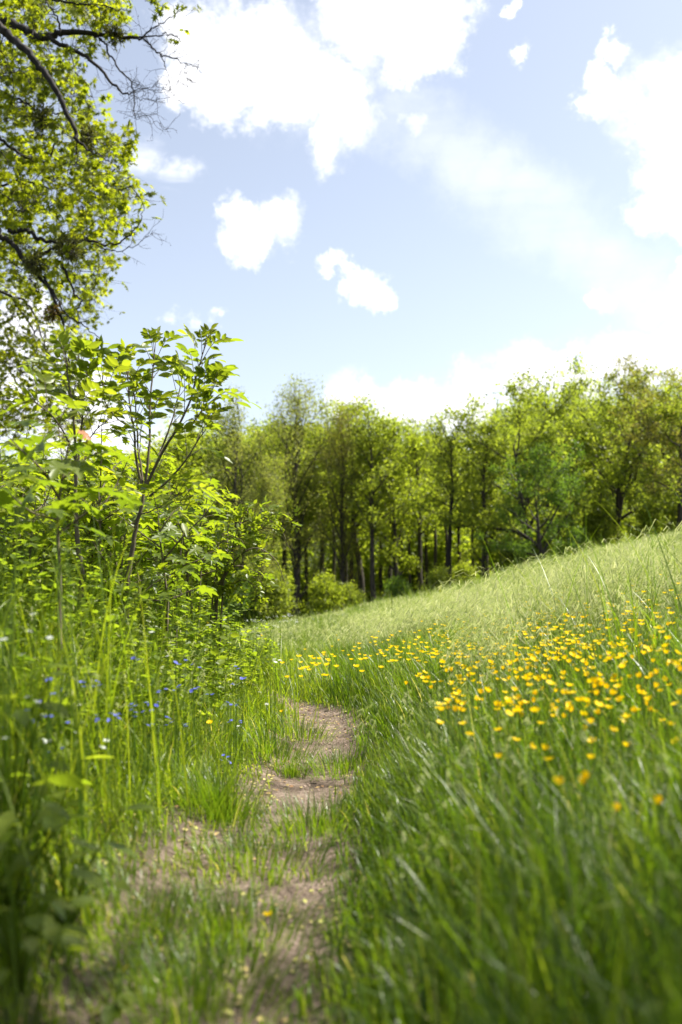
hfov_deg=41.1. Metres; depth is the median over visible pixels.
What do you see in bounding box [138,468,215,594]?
maple sapling
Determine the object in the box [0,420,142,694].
maple sapling
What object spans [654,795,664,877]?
buttercup
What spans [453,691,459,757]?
buttercup
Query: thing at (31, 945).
broadleaf plant
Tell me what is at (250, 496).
hornbeam tree
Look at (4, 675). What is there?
stitchwort
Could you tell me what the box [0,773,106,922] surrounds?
broadleaf plant
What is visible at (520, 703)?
buttercup
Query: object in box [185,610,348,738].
tall grass clump
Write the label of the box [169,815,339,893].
grass tuft
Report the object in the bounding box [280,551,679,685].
distant buttercups
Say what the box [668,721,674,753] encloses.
buttercup
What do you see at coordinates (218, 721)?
tall grass clump
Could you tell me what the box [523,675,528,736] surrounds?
buttercup
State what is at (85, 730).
speedwell
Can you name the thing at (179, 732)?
speedwell
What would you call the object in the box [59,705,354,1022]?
soil crumbs
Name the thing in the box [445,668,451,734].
buttercup
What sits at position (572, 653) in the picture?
buttercup
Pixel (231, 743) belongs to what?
speedwell
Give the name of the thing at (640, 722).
buttercup
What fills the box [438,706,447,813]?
buttercup
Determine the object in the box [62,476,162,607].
maple sapling
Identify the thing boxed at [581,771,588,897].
buttercup
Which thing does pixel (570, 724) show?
buttercup
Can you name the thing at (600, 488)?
woodland tree
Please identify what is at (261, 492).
woodland tree
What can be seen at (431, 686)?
buttercup
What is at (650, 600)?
tall grass clump
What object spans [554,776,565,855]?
buttercup
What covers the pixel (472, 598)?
feathery grass
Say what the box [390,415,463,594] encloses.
woodland tree
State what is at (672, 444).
woodland tree
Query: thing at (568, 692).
buttercup
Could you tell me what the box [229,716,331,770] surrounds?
grass tuft
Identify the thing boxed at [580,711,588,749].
buttercup
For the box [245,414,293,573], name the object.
woodland tree
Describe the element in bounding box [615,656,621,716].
buttercup
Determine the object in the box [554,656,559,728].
buttercup
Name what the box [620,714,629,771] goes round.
buttercup
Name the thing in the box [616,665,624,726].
buttercup
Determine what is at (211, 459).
woodland tree
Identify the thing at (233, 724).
speedwell
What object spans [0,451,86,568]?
maple sapling
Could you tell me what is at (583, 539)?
understorey bush
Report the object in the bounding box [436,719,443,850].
buttercup
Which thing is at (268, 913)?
buttercup
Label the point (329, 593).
understorey bush
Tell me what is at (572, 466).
woodland tree
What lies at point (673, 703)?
buttercup
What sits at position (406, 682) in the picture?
buttercup
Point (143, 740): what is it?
speedwell
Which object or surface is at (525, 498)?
woodland tree
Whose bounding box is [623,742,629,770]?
buttercup
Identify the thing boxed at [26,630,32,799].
stitchwort
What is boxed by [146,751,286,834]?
grass tuft
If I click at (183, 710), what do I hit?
speedwell
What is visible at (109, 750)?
speedwell
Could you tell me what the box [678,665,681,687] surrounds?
buttercup
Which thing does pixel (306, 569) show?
woodland tree
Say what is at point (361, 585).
woodland tree
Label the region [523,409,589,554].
woodland tree
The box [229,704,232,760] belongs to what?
speedwell
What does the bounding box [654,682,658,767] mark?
buttercup
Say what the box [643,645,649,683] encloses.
buttercup
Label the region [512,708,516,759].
buttercup
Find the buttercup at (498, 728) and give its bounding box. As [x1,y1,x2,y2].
[494,727,502,832]
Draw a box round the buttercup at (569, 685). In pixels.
[566,683,576,739]
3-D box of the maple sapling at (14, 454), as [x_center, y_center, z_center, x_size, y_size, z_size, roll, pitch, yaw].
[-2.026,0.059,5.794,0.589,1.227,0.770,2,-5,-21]
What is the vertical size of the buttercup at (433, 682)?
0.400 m
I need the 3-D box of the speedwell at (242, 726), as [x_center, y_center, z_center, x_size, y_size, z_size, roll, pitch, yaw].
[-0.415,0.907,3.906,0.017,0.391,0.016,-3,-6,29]
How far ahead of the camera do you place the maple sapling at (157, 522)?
6.61 m
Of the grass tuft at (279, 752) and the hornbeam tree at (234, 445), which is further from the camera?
the hornbeam tree at (234, 445)
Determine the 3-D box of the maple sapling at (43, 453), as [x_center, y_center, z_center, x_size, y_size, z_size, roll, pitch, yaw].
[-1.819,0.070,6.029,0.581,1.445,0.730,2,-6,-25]
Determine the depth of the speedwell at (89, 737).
2.63 m
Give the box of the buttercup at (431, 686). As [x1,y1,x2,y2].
[429,685,432,740]
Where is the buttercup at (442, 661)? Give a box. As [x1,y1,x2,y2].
[441,659,444,720]
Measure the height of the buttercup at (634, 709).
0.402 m
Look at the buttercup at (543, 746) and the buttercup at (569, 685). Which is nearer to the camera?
the buttercup at (543, 746)
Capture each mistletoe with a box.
[21,246,47,278]
[26,96,62,139]
[41,302,64,323]
[49,230,87,266]
[74,122,98,151]
[101,21,130,51]
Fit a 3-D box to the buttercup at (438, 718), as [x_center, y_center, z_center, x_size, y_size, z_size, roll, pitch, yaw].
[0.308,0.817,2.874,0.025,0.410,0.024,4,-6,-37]
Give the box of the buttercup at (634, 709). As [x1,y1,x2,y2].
[631,706,639,807]
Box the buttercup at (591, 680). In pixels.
[587,677,597,769]
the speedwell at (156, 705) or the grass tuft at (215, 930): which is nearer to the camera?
the grass tuft at (215, 930)
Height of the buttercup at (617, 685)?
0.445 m
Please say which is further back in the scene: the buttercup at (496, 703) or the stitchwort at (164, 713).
the stitchwort at (164, 713)
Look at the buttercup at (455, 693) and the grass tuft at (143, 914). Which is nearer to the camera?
the grass tuft at (143, 914)
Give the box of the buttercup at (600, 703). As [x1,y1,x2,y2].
[594,700,603,772]
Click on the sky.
(414, 205)
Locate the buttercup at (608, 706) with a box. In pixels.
[606,705,612,810]
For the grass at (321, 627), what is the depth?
20.24 m
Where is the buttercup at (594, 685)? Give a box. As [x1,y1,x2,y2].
[593,683,596,744]
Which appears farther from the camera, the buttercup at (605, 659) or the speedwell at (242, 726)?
the speedwell at (242, 726)
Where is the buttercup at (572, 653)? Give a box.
[569,651,575,696]
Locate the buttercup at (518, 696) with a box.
[513,694,524,791]
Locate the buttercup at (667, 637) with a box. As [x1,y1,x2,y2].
[664,635,671,688]
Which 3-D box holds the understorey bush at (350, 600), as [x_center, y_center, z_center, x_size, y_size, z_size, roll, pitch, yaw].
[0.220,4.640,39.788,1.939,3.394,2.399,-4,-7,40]
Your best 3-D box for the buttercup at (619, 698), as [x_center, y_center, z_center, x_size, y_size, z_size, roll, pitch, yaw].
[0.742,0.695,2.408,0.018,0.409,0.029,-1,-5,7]
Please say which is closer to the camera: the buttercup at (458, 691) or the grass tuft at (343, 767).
the buttercup at (458, 691)
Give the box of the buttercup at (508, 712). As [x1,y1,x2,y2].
[505,709,513,803]
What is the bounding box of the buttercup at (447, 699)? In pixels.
[444,698,450,754]
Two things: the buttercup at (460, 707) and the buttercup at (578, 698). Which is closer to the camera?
the buttercup at (578, 698)
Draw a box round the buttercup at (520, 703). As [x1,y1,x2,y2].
[518,701,522,758]
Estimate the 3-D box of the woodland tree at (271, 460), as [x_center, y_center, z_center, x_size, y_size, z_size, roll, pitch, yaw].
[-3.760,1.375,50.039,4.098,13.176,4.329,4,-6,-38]
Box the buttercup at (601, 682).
[600,680,603,784]
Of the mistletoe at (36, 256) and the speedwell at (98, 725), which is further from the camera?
the mistletoe at (36, 256)
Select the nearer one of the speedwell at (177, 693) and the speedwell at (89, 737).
the speedwell at (89, 737)
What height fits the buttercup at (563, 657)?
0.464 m
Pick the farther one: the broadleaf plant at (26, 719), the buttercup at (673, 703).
the buttercup at (673, 703)
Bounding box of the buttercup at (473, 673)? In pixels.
[470,672,474,728]
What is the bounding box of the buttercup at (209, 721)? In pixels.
[206,720,211,772]
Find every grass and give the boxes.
[0,516,681,1023]
[0,542,343,1023]
[229,522,681,671]
[285,555,681,1023]
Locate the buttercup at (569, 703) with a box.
[565,701,571,757]
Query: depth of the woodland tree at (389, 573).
54.25 m
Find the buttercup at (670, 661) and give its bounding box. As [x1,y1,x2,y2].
[667,659,675,732]
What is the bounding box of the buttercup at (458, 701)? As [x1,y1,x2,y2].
[455,698,461,798]
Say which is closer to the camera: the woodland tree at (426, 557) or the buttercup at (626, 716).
the buttercup at (626, 716)
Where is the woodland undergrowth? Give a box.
[284,555,550,617]
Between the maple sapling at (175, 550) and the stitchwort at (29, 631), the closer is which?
the stitchwort at (29, 631)
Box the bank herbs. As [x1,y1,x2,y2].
[0,512,282,812]
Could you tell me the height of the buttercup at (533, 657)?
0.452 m
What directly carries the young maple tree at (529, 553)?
on the ground at (288, 886)
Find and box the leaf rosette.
[91,976,134,1023]
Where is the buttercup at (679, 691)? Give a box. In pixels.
[676,689,681,757]
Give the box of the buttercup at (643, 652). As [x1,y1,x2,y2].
[641,651,651,744]
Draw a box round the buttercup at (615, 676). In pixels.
[613,674,622,745]
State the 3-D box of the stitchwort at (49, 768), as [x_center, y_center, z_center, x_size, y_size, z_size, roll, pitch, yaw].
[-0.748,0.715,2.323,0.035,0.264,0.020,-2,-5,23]
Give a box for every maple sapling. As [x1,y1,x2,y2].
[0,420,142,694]
[0,429,59,582]
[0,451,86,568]
[0,458,55,538]
[0,469,73,591]
[0,500,82,593]
[1,425,64,509]
[25,416,118,521]
[34,486,142,599]
[34,488,82,574]
[40,477,105,532]
[41,454,136,574]
[48,417,150,630]
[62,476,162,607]
[64,522,186,619]
[84,463,178,573]
[91,564,217,667]
[92,482,239,663]
[97,508,189,610]
[101,411,182,569]
[122,470,213,632]
[123,497,217,620]
[126,515,225,636]
[132,488,197,559]
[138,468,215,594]
[147,500,236,638]
[152,467,245,662]
[165,526,237,643]
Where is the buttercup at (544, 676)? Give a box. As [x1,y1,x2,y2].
[542,675,547,720]
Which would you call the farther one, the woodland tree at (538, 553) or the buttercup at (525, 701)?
the woodland tree at (538, 553)
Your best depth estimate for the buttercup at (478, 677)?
3.52 m
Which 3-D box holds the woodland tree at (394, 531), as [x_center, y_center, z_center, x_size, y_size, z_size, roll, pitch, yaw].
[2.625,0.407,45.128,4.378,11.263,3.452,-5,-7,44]
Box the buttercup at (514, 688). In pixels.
[512,687,517,802]
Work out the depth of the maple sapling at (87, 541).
5.00 m
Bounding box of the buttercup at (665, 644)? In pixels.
[662,643,673,699]
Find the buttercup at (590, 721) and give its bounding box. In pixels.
[587,719,594,774]
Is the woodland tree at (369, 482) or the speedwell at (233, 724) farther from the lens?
the woodland tree at (369, 482)
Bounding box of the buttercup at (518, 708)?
[516,706,522,795]
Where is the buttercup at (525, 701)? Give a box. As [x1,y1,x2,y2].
[520,700,529,750]
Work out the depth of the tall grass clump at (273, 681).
5.58 m
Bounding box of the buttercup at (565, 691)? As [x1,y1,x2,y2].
[561,689,568,761]
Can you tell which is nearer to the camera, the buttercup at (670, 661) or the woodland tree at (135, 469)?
the buttercup at (670, 661)
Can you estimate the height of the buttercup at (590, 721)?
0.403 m
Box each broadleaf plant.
[0,664,72,838]
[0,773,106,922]
[0,803,159,933]
[0,842,96,992]
[0,907,111,1023]
[10,751,115,857]
[526,682,567,801]
[594,871,681,1023]
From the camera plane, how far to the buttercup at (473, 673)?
3.17 m
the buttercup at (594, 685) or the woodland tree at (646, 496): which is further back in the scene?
the woodland tree at (646, 496)
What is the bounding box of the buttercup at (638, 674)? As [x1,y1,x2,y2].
[636,672,647,746]
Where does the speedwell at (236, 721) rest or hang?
on the ground at (288, 886)
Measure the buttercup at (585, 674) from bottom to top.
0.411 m
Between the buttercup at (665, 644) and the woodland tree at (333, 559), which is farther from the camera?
the woodland tree at (333, 559)
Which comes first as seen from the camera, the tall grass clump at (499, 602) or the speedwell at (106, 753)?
the speedwell at (106, 753)
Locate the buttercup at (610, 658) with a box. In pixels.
[608,656,611,720]
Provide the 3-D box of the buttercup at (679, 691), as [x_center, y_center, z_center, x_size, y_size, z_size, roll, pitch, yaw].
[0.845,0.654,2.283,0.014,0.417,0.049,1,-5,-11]
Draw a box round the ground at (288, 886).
[0,484,677,1023]
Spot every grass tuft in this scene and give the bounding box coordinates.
[20,845,257,981]
[28,905,355,1023]
[117,867,352,985]
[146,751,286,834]
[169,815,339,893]
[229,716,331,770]
[233,781,380,848]
[252,707,350,743]
[275,756,313,778]
[283,739,387,780]
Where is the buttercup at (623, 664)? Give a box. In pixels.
[620,663,628,724]
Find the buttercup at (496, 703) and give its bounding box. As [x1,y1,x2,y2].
[494,701,498,781]
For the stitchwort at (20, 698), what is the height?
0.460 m
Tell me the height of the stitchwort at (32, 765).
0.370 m
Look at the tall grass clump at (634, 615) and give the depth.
3.63 m
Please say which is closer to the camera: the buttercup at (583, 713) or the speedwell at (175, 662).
the buttercup at (583, 713)
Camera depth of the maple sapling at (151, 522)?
5.17 m
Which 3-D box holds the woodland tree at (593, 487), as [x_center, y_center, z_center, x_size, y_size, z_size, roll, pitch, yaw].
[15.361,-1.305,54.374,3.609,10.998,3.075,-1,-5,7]
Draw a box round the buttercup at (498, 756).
[494,753,502,841]
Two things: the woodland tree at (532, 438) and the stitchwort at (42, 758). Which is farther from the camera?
the woodland tree at (532, 438)
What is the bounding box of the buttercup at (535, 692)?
[533,690,542,778]
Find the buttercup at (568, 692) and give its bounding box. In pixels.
[566,691,569,737]
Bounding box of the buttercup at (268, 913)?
[255,911,271,941]
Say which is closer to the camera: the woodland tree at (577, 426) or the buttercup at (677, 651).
the buttercup at (677, 651)
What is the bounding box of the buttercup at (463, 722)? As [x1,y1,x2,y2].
[459,721,465,798]
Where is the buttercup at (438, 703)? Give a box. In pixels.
[437,702,443,854]
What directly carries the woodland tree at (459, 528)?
on the ground at (288, 886)
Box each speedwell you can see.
[42,715,46,802]
[46,678,52,801]
[56,687,62,798]
[62,714,63,798]
[82,682,86,789]
[82,686,85,767]
[88,686,93,813]
[92,718,99,790]
[95,680,99,774]
[95,718,99,799]
[105,718,109,810]
[109,713,113,782]
[114,713,119,808]
[116,717,118,768]
[127,705,131,768]
[129,709,131,756]
[131,657,135,784]
[134,659,138,780]
[142,710,144,783]
[153,704,158,793]
[162,688,166,770]
[174,661,177,774]
[176,664,179,716]
[176,684,181,777]
[177,687,179,763]
[182,659,185,775]
[189,689,192,751]
[191,664,193,736]
[196,667,200,748]
[198,686,199,762]
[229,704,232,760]
[230,683,233,765]
[231,719,231,764]
[232,683,233,767]
[234,666,236,759]
[234,704,236,759]
[236,668,238,762]
[240,677,243,765]
[242,677,246,769]
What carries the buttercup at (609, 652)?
on the ground at (288, 886)
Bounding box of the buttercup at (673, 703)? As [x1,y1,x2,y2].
[670,700,678,736]
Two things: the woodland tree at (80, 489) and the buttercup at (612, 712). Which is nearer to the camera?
the buttercup at (612, 712)
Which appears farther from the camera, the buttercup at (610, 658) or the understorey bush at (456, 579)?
the understorey bush at (456, 579)
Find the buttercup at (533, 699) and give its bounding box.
[532,697,537,775]
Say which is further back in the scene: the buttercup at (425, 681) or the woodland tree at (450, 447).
the woodland tree at (450, 447)
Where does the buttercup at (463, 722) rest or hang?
on the ground at (288, 886)
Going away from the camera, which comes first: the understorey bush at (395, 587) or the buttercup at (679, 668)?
the buttercup at (679, 668)
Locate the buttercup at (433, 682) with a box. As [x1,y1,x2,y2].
[431,681,435,730]
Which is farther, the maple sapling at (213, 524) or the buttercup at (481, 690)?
the maple sapling at (213, 524)
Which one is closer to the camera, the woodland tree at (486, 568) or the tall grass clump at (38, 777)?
the tall grass clump at (38, 777)
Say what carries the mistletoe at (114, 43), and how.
attached to the maple tree at (36, 76)
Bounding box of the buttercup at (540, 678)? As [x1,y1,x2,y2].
[534,676,541,766]
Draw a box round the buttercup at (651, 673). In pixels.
[649,672,652,740]
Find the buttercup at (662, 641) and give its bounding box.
[658,630,664,662]
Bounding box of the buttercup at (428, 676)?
[425,675,429,743]
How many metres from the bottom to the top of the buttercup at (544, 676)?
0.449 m
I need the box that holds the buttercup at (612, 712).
[609,691,616,769]
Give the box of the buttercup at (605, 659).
[603,658,607,697]
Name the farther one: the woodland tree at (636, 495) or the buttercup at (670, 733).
the woodland tree at (636, 495)
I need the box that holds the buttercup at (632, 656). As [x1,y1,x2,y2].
[630,655,633,735]
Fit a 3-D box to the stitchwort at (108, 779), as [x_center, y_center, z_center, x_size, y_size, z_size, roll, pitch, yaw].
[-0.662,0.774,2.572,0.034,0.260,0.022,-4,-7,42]
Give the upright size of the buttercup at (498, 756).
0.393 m
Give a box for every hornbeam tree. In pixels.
[192,381,284,618]
[236,449,292,622]
[253,373,341,620]
[310,399,369,609]
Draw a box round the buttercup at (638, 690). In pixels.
[637,689,645,732]
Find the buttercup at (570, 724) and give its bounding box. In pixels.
[565,705,572,787]
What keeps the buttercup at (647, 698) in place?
on the ground at (288, 886)
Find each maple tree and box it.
[0,0,214,453]
[471,436,589,566]
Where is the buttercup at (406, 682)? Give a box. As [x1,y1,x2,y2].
[405,681,410,743]
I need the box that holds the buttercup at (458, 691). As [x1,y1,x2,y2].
[457,689,466,786]
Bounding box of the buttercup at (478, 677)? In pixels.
[475,660,479,713]
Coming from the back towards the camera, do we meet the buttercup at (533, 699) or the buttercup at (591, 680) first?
the buttercup at (533, 699)
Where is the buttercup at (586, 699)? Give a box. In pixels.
[583,697,592,760]
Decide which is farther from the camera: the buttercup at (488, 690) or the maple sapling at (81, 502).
the maple sapling at (81, 502)
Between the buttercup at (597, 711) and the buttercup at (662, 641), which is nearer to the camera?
the buttercup at (597, 711)
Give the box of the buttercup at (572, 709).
[568,706,573,759]
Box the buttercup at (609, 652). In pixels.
[606,651,611,717]
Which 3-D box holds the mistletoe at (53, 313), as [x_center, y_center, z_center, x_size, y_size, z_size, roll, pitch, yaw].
[-4.079,-2.815,12.895,0.324,0.344,0.328,4,-6,-40]
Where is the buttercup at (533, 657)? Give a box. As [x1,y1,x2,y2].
[530,655,536,706]
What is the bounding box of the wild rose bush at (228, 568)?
[185,487,302,662]
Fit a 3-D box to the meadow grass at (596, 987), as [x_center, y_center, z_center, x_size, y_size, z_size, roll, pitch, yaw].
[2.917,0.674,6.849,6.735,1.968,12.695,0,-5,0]
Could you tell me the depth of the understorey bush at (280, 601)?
38.97 m
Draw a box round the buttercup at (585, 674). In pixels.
[584,672,590,742]
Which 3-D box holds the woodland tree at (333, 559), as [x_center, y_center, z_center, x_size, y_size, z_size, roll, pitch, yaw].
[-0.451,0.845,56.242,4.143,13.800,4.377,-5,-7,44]
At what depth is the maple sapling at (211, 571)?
6.19 m
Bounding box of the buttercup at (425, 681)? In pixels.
[423,680,433,761]
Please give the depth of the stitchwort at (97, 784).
2.52 m
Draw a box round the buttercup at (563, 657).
[562,656,567,694]
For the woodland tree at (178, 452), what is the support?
on the ground at (288, 886)
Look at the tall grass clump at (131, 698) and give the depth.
2.94 m
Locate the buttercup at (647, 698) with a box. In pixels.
[644,695,656,760]
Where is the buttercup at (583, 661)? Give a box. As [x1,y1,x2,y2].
[580,660,586,688]
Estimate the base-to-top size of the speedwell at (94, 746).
0.274 m
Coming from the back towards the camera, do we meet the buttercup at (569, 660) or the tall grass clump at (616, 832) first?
the buttercup at (569, 660)
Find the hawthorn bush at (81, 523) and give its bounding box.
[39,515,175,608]
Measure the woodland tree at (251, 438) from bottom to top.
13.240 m
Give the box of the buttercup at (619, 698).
[615,696,621,746]
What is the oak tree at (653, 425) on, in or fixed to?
on the ground at (288, 886)
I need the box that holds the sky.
[0,0,681,502]
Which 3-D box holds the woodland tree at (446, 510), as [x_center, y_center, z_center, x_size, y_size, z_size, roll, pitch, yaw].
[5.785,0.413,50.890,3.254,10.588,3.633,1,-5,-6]
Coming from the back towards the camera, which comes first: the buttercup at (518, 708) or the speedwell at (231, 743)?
the speedwell at (231, 743)
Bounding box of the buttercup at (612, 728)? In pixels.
[609,725,617,766]
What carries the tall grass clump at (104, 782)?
on the ground at (288, 886)
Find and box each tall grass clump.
[0,442,216,874]
[0,454,211,986]
[0,467,184,824]
[0,512,273,823]
[10,614,260,876]
[160,642,281,775]
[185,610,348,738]
[223,625,319,724]
[244,639,296,720]
[405,551,652,638]
[421,492,681,704]
[446,479,681,673]
[463,524,677,658]
[518,781,681,871]
[540,636,681,794]
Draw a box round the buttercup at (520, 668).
[518,667,522,720]
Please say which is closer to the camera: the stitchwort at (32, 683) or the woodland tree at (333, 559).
the stitchwort at (32, 683)
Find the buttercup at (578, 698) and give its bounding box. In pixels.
[575,697,581,780]
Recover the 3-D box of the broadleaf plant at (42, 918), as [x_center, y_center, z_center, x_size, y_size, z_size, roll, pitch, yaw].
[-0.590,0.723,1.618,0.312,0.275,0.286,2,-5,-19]
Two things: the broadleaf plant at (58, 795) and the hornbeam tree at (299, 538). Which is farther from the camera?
the hornbeam tree at (299, 538)
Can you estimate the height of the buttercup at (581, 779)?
0.408 m
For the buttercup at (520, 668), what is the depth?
2.97 m
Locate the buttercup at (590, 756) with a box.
[587,754,594,878]
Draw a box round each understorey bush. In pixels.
[217,569,269,628]
[243,565,300,628]
[290,569,348,618]
[330,580,368,614]
[377,574,416,601]
[414,563,455,592]
[452,559,479,584]
[477,531,531,577]
[559,524,592,557]
[576,495,630,547]
[617,502,675,539]
[657,491,676,536]
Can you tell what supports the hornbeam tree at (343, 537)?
on the ground at (288, 886)
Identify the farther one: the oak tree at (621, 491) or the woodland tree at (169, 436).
the woodland tree at (169, 436)
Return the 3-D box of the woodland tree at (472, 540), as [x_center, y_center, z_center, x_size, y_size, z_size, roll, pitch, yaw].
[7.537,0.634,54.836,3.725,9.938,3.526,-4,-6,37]
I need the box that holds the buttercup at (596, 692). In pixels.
[594,690,598,750]
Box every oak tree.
[404,357,607,563]
[536,351,681,544]
[598,347,681,531]
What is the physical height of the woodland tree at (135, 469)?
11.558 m
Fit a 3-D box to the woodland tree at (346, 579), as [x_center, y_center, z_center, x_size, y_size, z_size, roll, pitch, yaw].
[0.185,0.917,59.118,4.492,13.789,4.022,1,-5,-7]
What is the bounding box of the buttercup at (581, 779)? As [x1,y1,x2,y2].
[579,777,586,941]
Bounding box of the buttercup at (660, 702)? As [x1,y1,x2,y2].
[657,689,662,727]
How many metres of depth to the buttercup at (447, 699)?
2.75 m
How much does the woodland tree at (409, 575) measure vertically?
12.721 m
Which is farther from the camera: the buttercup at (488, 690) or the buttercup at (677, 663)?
the buttercup at (488, 690)
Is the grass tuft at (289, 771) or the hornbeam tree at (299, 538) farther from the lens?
the hornbeam tree at (299, 538)
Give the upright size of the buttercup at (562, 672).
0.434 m
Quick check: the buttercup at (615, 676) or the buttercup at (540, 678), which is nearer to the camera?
the buttercup at (615, 676)
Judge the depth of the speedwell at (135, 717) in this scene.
3.00 m
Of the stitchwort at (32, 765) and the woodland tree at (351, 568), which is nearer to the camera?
the stitchwort at (32, 765)
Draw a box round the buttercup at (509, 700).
[505,699,513,778]
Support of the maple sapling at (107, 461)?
on the ground at (288, 886)
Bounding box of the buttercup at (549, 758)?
[544,757,553,802]
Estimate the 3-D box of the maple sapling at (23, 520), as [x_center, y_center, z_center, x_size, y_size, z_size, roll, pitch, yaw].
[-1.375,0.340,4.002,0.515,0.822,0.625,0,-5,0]
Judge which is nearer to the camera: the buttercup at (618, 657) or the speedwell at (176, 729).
the buttercup at (618, 657)
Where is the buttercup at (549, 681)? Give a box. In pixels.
[546,680,554,794]
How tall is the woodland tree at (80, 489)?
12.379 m
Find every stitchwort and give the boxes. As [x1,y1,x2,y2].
[0,638,7,719]
[18,653,24,810]
[23,695,29,798]
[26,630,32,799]
[31,613,36,817]
[31,700,39,843]
[38,714,42,845]
[41,635,52,837]
[45,740,50,828]
[93,746,106,833]
[104,739,108,830]
[146,631,153,800]
[164,656,167,762]
[216,662,221,758]
[274,661,276,766]
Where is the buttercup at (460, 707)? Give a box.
[458,706,464,769]
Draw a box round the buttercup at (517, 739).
[512,737,519,780]
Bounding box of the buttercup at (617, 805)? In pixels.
[613,803,624,901]
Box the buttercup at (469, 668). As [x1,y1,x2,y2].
[465,666,471,733]
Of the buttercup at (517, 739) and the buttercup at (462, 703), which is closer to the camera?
the buttercup at (517, 739)
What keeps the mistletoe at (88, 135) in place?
attached to the maple tree at (36, 76)
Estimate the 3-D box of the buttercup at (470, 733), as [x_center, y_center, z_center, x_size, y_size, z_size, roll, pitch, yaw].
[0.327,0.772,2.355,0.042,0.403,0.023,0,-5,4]
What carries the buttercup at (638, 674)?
on the ground at (288, 886)
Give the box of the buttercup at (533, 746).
[525,743,535,808]
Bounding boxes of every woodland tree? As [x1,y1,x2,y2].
[1,456,79,505]
[46,454,132,538]
[79,441,172,573]
[126,426,224,600]
[151,414,230,624]
[172,421,257,616]
[187,426,260,627]
[191,425,244,505]
[206,430,266,629]
[232,420,315,573]
[232,430,290,624]
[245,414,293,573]
[258,411,324,619]
[267,415,330,527]
[275,417,323,618]
[289,419,359,580]
[307,423,368,606]
[310,391,387,604]
[316,426,366,600]
[320,430,379,604]
[329,398,414,605]
[351,408,438,592]
[360,428,404,599]
[360,434,427,599]
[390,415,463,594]
[395,429,427,590]
[396,471,419,578]
[405,431,457,570]
[410,435,446,591]
[416,406,482,586]
[420,428,470,575]
[436,442,481,576]
[440,446,488,563]
[454,411,519,578]
[461,425,511,577]
[494,428,533,526]
[495,437,526,572]
[499,427,552,563]
[501,416,553,554]
[508,414,579,557]
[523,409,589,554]
[556,398,598,545]
[560,405,584,529]
[568,399,617,504]
[573,412,617,543]
[585,396,642,509]
[597,398,654,537]
[626,401,679,536]
[631,394,679,512]
[631,404,643,528]
[657,394,678,476]
[666,401,681,483]
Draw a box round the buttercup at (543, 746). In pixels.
[542,744,553,832]
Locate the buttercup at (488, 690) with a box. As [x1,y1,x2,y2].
[486,688,491,783]
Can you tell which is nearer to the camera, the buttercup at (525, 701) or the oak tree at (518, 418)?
the buttercup at (525, 701)
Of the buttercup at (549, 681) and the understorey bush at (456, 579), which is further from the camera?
the understorey bush at (456, 579)
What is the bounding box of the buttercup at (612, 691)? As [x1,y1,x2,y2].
[610,689,624,816]
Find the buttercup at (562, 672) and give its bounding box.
[560,670,565,721]
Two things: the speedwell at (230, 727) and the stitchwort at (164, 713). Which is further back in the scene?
the speedwell at (230, 727)
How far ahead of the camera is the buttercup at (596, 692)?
2.45 m
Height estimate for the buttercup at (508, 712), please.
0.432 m
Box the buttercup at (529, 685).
[526,683,532,740]
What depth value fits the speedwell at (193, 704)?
3.66 m
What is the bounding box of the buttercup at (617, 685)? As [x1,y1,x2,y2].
[612,683,621,770]
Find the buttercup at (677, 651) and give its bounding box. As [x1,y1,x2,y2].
[675,650,681,741]
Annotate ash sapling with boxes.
[0,323,159,643]
[49,323,261,648]
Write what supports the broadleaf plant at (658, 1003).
on the ground at (288, 886)
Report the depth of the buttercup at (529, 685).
2.78 m
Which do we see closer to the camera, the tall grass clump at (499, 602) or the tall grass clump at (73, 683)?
the tall grass clump at (73, 683)
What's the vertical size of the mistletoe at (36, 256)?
0.443 m
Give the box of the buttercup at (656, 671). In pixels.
[654,669,659,749]
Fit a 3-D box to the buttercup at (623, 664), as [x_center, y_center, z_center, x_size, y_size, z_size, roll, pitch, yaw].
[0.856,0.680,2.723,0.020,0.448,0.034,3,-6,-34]
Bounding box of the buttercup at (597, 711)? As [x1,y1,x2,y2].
[594,708,599,767]
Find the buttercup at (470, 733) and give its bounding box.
[462,732,473,806]
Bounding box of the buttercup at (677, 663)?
[673,660,679,748]
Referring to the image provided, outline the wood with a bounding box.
[0,368,681,626]
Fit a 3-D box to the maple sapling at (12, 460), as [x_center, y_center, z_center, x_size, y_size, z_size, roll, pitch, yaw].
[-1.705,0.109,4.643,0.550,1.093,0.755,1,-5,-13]
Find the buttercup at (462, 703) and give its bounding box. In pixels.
[460,701,470,766]
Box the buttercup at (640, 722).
[636,691,646,799]
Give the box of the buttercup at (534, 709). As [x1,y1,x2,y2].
[530,707,539,837]
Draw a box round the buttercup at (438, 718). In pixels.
[434,706,439,737]
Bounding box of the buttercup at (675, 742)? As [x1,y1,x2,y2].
[671,737,678,760]
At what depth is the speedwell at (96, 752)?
2.69 m
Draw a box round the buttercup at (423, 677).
[420,676,426,752]
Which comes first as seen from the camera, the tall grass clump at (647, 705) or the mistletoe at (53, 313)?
the tall grass clump at (647, 705)
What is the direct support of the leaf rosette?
on the ground at (288, 886)
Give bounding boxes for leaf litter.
[0,687,435,1023]
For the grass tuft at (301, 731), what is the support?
on the ground at (288, 886)
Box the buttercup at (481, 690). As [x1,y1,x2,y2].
[479,689,485,789]
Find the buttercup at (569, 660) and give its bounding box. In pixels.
[566,659,571,690]
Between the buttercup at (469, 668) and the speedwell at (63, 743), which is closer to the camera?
the speedwell at (63, 743)
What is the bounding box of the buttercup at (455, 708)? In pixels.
[453,705,457,809]

